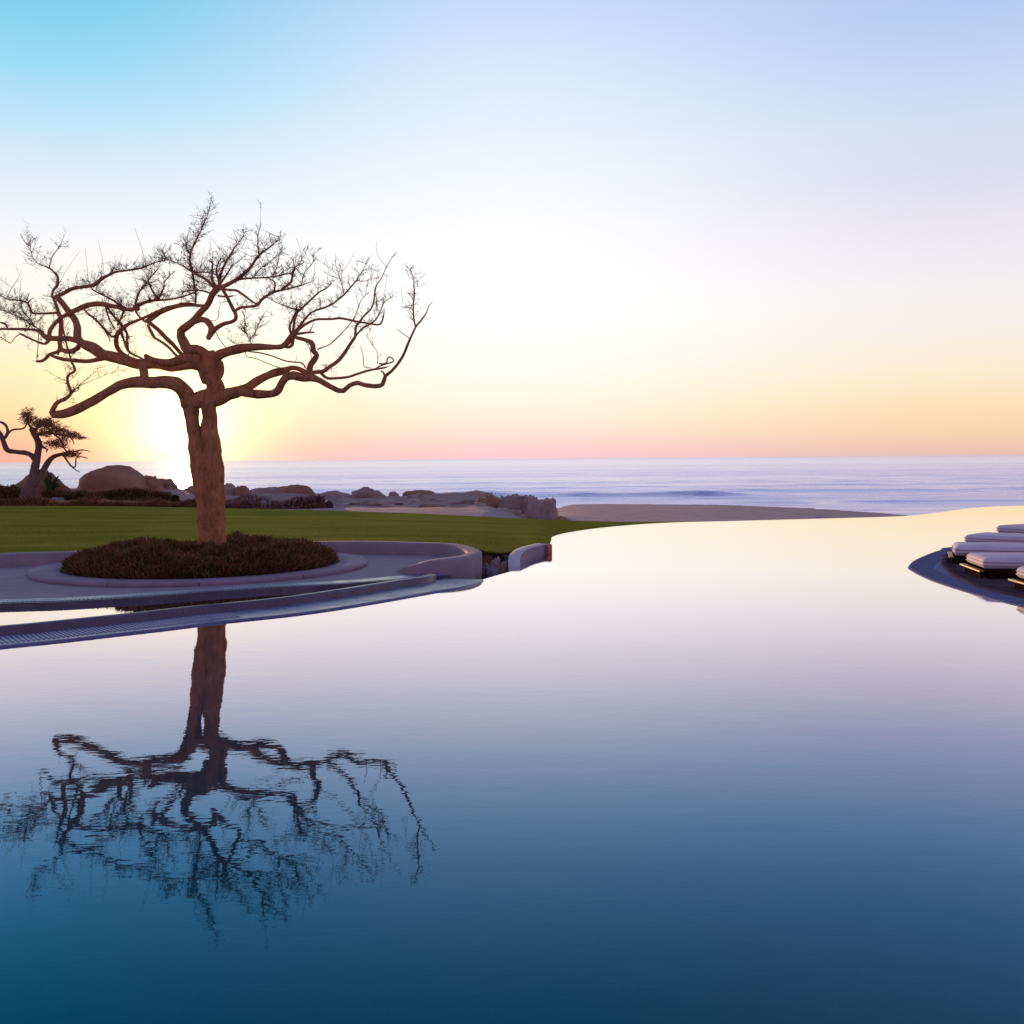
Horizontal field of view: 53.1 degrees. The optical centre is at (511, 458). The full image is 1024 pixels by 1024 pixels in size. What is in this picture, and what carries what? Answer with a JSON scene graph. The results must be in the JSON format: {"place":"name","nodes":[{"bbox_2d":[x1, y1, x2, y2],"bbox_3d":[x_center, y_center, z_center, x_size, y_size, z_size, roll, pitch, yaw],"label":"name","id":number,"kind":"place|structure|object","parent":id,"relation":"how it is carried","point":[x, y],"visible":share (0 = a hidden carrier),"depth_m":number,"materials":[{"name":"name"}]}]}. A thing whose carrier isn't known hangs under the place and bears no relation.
{"place":"outdoors","nodes":[
{"label":"outdoors","id":0,"kind":"place"},
{"bbox_2d":[0,553,447,598],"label":"terrace","id":1,"kind":"structure","parent":0,"point":[16,582],"depth_m":14.03,"materials":[{"name":"grey concrete"}]},
{"bbox_2d":[27,552,366,586],"bbox_3d":[-4.769,1.646,15.900,5.000,0.120,5.000,0,0,0],"label":"round planter","id":2,"kind":"object","parent":1,"relation":"on","point":[53,573],"visible":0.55,"depth_m":14.02,"materials":[{"name":"concrete"}]},
{"bbox_2d":[60,530,338,578],"bbox_3d":[-4.773,1.417,15.909,4.125,0.461,4.147,0,0,0],"label":"shrub bed","id":3,"kind":"object","parent":2,"relation":"on","point":[235,554],"visible":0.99,"depth_m":14.60,"materials":[{"name":"brown plant"}]},
{"bbox_2d":[0,194,431,546],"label":"bare tree","id":4,"kind":"object","parent":2,"relation":"in","point":[206,465],"visible":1,"depth_m":15.79,"materials":[{"name":"brown plant"}]},
{"bbox_2d":[0,573,451,607],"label":"drain channel","id":5,"kind":"object","parent":1,"relation":"on","point":[305,587],"visible":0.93,"depth_m":12.91,"materials":[{"name":"stone"}]},
{"bbox_2d":[0,541,481,578],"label":"curved wall","id":6,"kind":"structure","parent":1,"relation":"on","point":[460,561],"depth_m":16.37,"materials":[{"name":"concrete"}]},
{"bbox_2d":[482,562,488,578],"bbox_3d":[-0.418,1.798,16.282,0.195,0.298,0.363,0,0,0],"label":"stone","id":7,"kind":"object","parent":6,"relation":"on","point":[485,566],"visible":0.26,"depth_m":16.14,"materials":[{"name":"grey stone"}]},
{"bbox_2d":[0,506,673,553],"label":"lawn","id":8,"kind":"structure","parent":0,"point":[16,519],"depth_m":23.94,"materials":[{"name":"green plant"}]},
{"bbox_2d":[482,551,492,563],"bbox_3d":[-0.424,1.697,16.981,0.266,0.334,0.392,0,0,0],"label":"stone","id":9,"kind":"object","parent":8,"relation":"on","point":[487,557],"visible":0.29,"depth_m":16.88,"materials":[{"name":"brown stone"}]},
{"bbox_2d":[496,550,508,562],"bbox_3d":[-0.155,1.717,17.380,0.270,0.331,0.363,0,0,14],"label":"stone","id":10,"kind":"object","parent":8,"relation":"on","point":[503,557],"visible":0.26,"depth_m":17.27,"materials":[{"name":"black stone"}]},
{"bbox_2d":[70,488,908,521],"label":"beach","id":11,"kind":"structure","parent":0,"point":[645,512],"depth_m":72.17,"materials":[{"name":"beige sand"}]},
{"bbox_2d":[0,483,21,499],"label":"dark shrub","id":12,"kind":"object","parent":11,"relation":"on","point":[10,492],"visible":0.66,"depth_m":39.12,"materials":[{"name":"brown plant"}]},
{"bbox_2d":[15,469,72,496],"bbox_3d":[-18.462,1.247,39.987,2.933,1.697,1.638,0,0,-22],"label":"boulder","id":13,"kind":"object","parent":11,"relation":"on","point":[40,488],"visible":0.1,"depth_m":39.73,"materials":[{"name":"brown stone"}]},
{"bbox_2d":[0,406,89,497],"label":"shore tree","id":14,"kind":"object","parent":11,"relation":"on","point":[34,479],"visible":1,"depth_m":38.38,"materials":[{"name":"brown plant"}]},
{"bbox_2d":[51,497,64,500],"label":"rock","id":15,"kind":"object","parent":11,"relation":"on","point":[57,498],"visible":0.09,"depth_m":38.11,"materials":[{"name":"stone"}]},
{"bbox_2d":[41,489,87,499],"bbox_3d":[-17.243,1.550,39.614,2.290,0.855,1.473,0,0,0],"label":"dark shrub","id":16,"kind":"object","parent":11,"relation":"on","point":[71,495],"visible":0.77,"depth_m":39.13,"materials":[{"name":"plant"}]},
{"bbox_2d":[43,469,61,490],"bbox_3d":[-17.642,0.834,39.281,0.687,0.919,0.335,0,0,-14],"label":"agave","id":17,"kind":"object","parent":16,"relation":"on","point":[50,485],"visible":0.99,"depth_m":39.26,"materials":[{"name":"green plant"}]},
{"bbox_2d":[0,495,196,507],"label":"hedge","id":18,"kind":"object","parent":11,"relation":"on","point":[37,500],"visible":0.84,"depth_m":36.12,"materials":[{"name":"green plant"}]},
{"bbox_2d":[76,465,148,492],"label":"boulder","id":19,"kind":"object","parent":11,"relation":"on","point":[109,477],"visible":0.34,"depth_m":41.76,"materials":[{"name":"brown stone"}]},
{"bbox_2d":[81,486,179,501],"bbox_3d":[-14.676,1.486,39.092,3.843,0.954,1.517,0,0,0],"label":"dark shrub","id":20,"kind":"object","parent":11,"relation":"on","point":[129,494],"visible":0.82,"depth_m":38.59,"materials":[{"name":"plant"}]},
{"bbox_2d":[145,476,163,491],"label":"boulder","id":21,"kind":"object","parent":11,"relation":"on","point":[154,483],"visible":0.3,"depth_m":42.98,"materials":[{"name":"brown stone"}]},
{"bbox_2d":[158,478,177,489],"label":"rock","id":22,"kind":"object","parent":11,"relation":"on","point":[168,482],"visible":0.21,"depth_m":47.00,"materials":[{"name":"brown stone"}]},
{"bbox_2d":[184,485,192,493],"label":"rock","id":23,"kind":"object","parent":11,"relation":"on","point":[189,489],"visible":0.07,"depth_m":49.95,"materials":[{"name":"stone"}]},
{"bbox_2d":[224,483,235,495],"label":"rock","id":24,"kind":"object","parent":11,"relation":"on","point":[230,488],"visible":0.17,"depth_m":51.97,"materials":[{"name":"grey stone"}]},
{"bbox_2d":[233,485,251,495],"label":"rock","id":25,"kind":"object","parent":11,"relation":"on","point":[240,490],"visible":0.33,"depth_m":51.95,"materials":[{"name":"brown stone"}]},
{"bbox_2d":[195,506,321,508],"bbox_3d":[-8.623,1.895,34.877,4.506,0.634,0.745,0,0,0],"label":"hedge","id":26,"kind":"object","parent":11,"relation":"on","point":[261,507],"visible":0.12,"depth_m":34.71,"materials":[{"name":"green plant"}]},
{"bbox_2d":[250,487,276,493],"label":"rock","id":27,"kind":"object","parent":11,"relation":"on","point":[263,490],"visible":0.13,"depth_m":53.67,"materials":[{"name":"grey stone"}]},
{"bbox_2d":[224,493,332,508],"bbox_3d":[-8.509,1.750,36.481,4.258,1.145,2.337,0,0,0],"label":"dry brush","id":28,"kind":"object","parent":11,"relation":"on","point":[247,501],"visible":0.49,"depth_m":35.65,"materials":[{"name":"brown plant"}]},
{"bbox_2d":[272,484,315,493],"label":"rock","id":29,"kind":"object","parent":11,"relation":"on","point":[300,489],"visible":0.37,"depth_m":51.89,"materials":[{"name":"brown stone"}]},
{"bbox_2d":[304,503,325,508],"bbox_3d":[-6.776,1.879,35.277,0.884,0.800,0.946,0,0,0],"label":"dark shrub","id":30,"kind":"object","parent":11,"relation":"on","point":[310,505],"visible":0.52,"depth_m":35.03,"materials":[{"name":"plant"}]},
{"bbox_2d":[320,495,348,502],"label":"rock","id":31,"kind":"object","parent":11,"relation":"on","point":[333,499],"visible":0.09,"depth_m":49.38,"materials":[{"name":"grey stone"}]},
{"bbox_2d":[322,490,350,497],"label":"rock","id":32,"kind":"object","parent":11,"relation":"on","point":[340,494],"visible":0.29,"depth_m":52.03,"materials":[{"name":"grey stone"}]},
{"bbox_2d":[351,487,386,497],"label":"rock","id":33,"kind":"object","parent":11,"relation":"on","point":[365,492],"visible":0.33,"depth_m":51.85,"materials":[{"name":"stone"}]},
{"bbox_2d":[336,499,419,507],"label":"rock","id":34,"kind":"object","parent":11,"relation":"on","point":[389,503],"visible":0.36,"depth_m":46.83,"materials":[{"name":"grey stone"}]},
{"bbox_2d":[388,491,398,496],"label":"rock","id":35,"kind":"object","parent":11,"relation":"on","point":[393,493],"visible":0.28,"depth_m":54.00,"materials":[{"name":"grey stone"}]},
{"bbox_2d":[402,490,434,495],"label":"rock","id":36,"kind":"object","parent":11,"relation":"on","point":[405,493],"visible":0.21,"depth_m":52.83,"materials":[{"name":"stone"}]},
{"bbox_2d":[419,504,446,506],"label":"rock","id":37,"kind":"object","parent":11,"relation":"on","point":[429,505],"visible":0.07,"depth_m":45.40,"materials":[{"name":"stone"}]},
{"bbox_2d":[447,498,476,504],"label":"rock","id":38,"kind":"object","parent":11,"relation":"on","point":[472,501],"visible":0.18,"depth_m":47.83,"materials":[{"name":"grey stone"}]},
{"bbox_2d":[475,495,498,507],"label":"rock","id":39,"kind":"object","parent":11,"relation":"on","point":[492,501],"visible":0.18,"depth_m":43.96,"materials":[{"name":"brown stone"}]},
{"bbox_2d":[497,507,526,518],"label":"rock","id":40,"kind":"object","parent":11,"relation":"on","point":[518,513],"visible":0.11,"depth_m":41.54,"materials":[{"name":"grey stone"}]},
{"bbox_2d":[497,493,534,513],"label":"rock","id":41,"kind":"object","parent":11,"relation":"on","point":[516,501],"visible":0.23,"depth_m":43.34,"materials":[{"name":"stone"}]},
{"bbox_2d":[524,494,557,519],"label":"rock","id":42,"kind":"object","parent":11,"relation":"on","point":[544,509],"visible":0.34,"depth_m":42.87,"materials":[{"name":"stone"}]},
{"bbox_2d":[550,516,569,520],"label":"rock","id":43,"kind":"object","parent":11,"relation":"on","point":[560,518],"visible":0.14,"depth_m":40.06,"materials":[{"name":"brown stone"}]},
{"bbox_2d":[0,506,1023,1023],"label":"pool water","id":44,"kind":"structure","parent":0,"point":[730,772],"depth_m":5.13,"materials":[{"name":"blue liquid"}]},
{"bbox_2d":[0,455,1023,559],"bbox_3d":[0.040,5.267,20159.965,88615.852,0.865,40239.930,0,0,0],"label":"sea","id":45,"kind":"structure","parent":0,"point":[909,485],"depth_m":283.93,"materials":[{"name":"liquid"}]},
{"bbox_2d":[0,0,1023,462],"label":"sky","id":46,"kind":"structure","parent":0,"point":[634,228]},
{"bbox_2d":[949,555,1023,593],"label":"deck","id":47,"kind":"structure","parent":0,"point":[1001,581],"depth_m":13.83,"materials":[{"name":"tile"}]},
{"bbox_2d":[908,547,1023,606],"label":"wet ledge","id":48,"kind":"object","parent":47,"relation":"on","point":[929,567],"visible":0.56,"depth_m":14.16,"materials":[{"name":"blue tile"}]},
{"bbox_2d":[940,554,1023,597],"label":"deck kerb","id":49,"kind":"structure","parent":48,"relation":"on","point":[946,566],"depth_m":13.76,"materials":[{"name":"stone"}]},
{"bbox_2d":[948,542,1023,563],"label":"sun lounger","id":50,"kind":"object","parent":47,"relation":"on","point":[961,550],"visible":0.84,"depth_m":15.75,"materials":[{"name":"white fabric"}]},
{"bbox_2d":[960,552,1023,578],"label":"sun lounger","id":51,"kind":"object","parent":47,"relation":"on","point":[991,565],"visible":0.98,"depth_m":13.94,"materials":[{"name":"fabric"}]},
{"bbox_2d":[964,532,1023,542],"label":"sun lounger","id":52,"kind":"object","parent":47,"relation":"on","point":[999,537],"visible":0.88,"depth_m":17.76,"materials":[{"name":"white fabric"}]},
{"bbox_2d":[996,524,1023,532],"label":"sun lounger","id":53,"kind":"object","parent":47,"relation":"on","point":[1014,528],"visible":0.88,"depth_m":20.17,"materials":[{"name":"white fabric"}]},
{"bbox_2d":[1008,566,1023,590],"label":"sun lounger","id":54,"kind":"object","parent":47,"relation":"on","point":[1019,583],"visible":1,"depth_m":12.77,"materials":[{"name":"white fabric"}]},
{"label":"pool edge","id":55,"kind":"structure","parent":0,"visible":0},
{"bbox_2d":[0,578,483,647],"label":"weir ledge","id":56,"kind":"object","parent":55,"relation":"attached to","point":[80,633],"visible":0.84,"depth_m":11.03,"materials":[{"name":"stone"}]},
{"bbox_2d":[0,574,435,634],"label":"weir wall","id":57,"kind":"structure","parent":56,"relation":"on","point":[164,613],"depth_m":11.28,"materials":[{"name":"stone"}]},
{"bbox_2d":[508,543,551,571],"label":"pool corner wall","id":58,"kind":"structure","parent":55,"relation":"on","point":[522,557],"depth_m":17.52,"materials":[{"name":"concrete"}]},
{"bbox_2d":[500,560,507,572],"bbox_3d":[-0.123,1.799,16.672,0.191,0.296,0.378,0,0,0],"label":"stone","id":59,"kind":"object","parent":58,"relation":"on","point":[504,564],"visible":0.17,"depth_m":16.59,"materials":[{"name":"stone"}]},
{"bbox_2d":[488,556,500,567],"bbox_3d":[-0.278,1.761,16.677,0.296,0.342,0.349,0,0,0],"label":"stone","id":60,"kind":"object","parent":59,"relation":"on","point":[496,562],"visible":0.32,"depth_m":16.61,"materials":[{"name":"grey stone"}]},
{"label":"catch channel","id":61,"kind":"structure","parent":55,"relation":"on","visible":0},
{"bbox_2d":[485,565,500,577],"bbox_3d":[-0.275,1.812,15.974,0.273,0.286,0.365,0,0,-24],"label":"stone","id":62,"kind":"object","parent":61,"relation":"on","point":[492,571],"visible":0.43,"depth_m":15.90,"materials":[{"name":"grey stone"}]},
{"bbox_2d":[498,566,505,574],"bbox_3d":[-0.146,1.823,15.980,0.215,0.323,0.368,0,0,0],"label":"stone","id":63,"kind":"object","parent":62,"relation":"on","point":[502,570],"visible":0.21,"depth_m":15.94,"materials":[{"name":"stone"}]}
]}

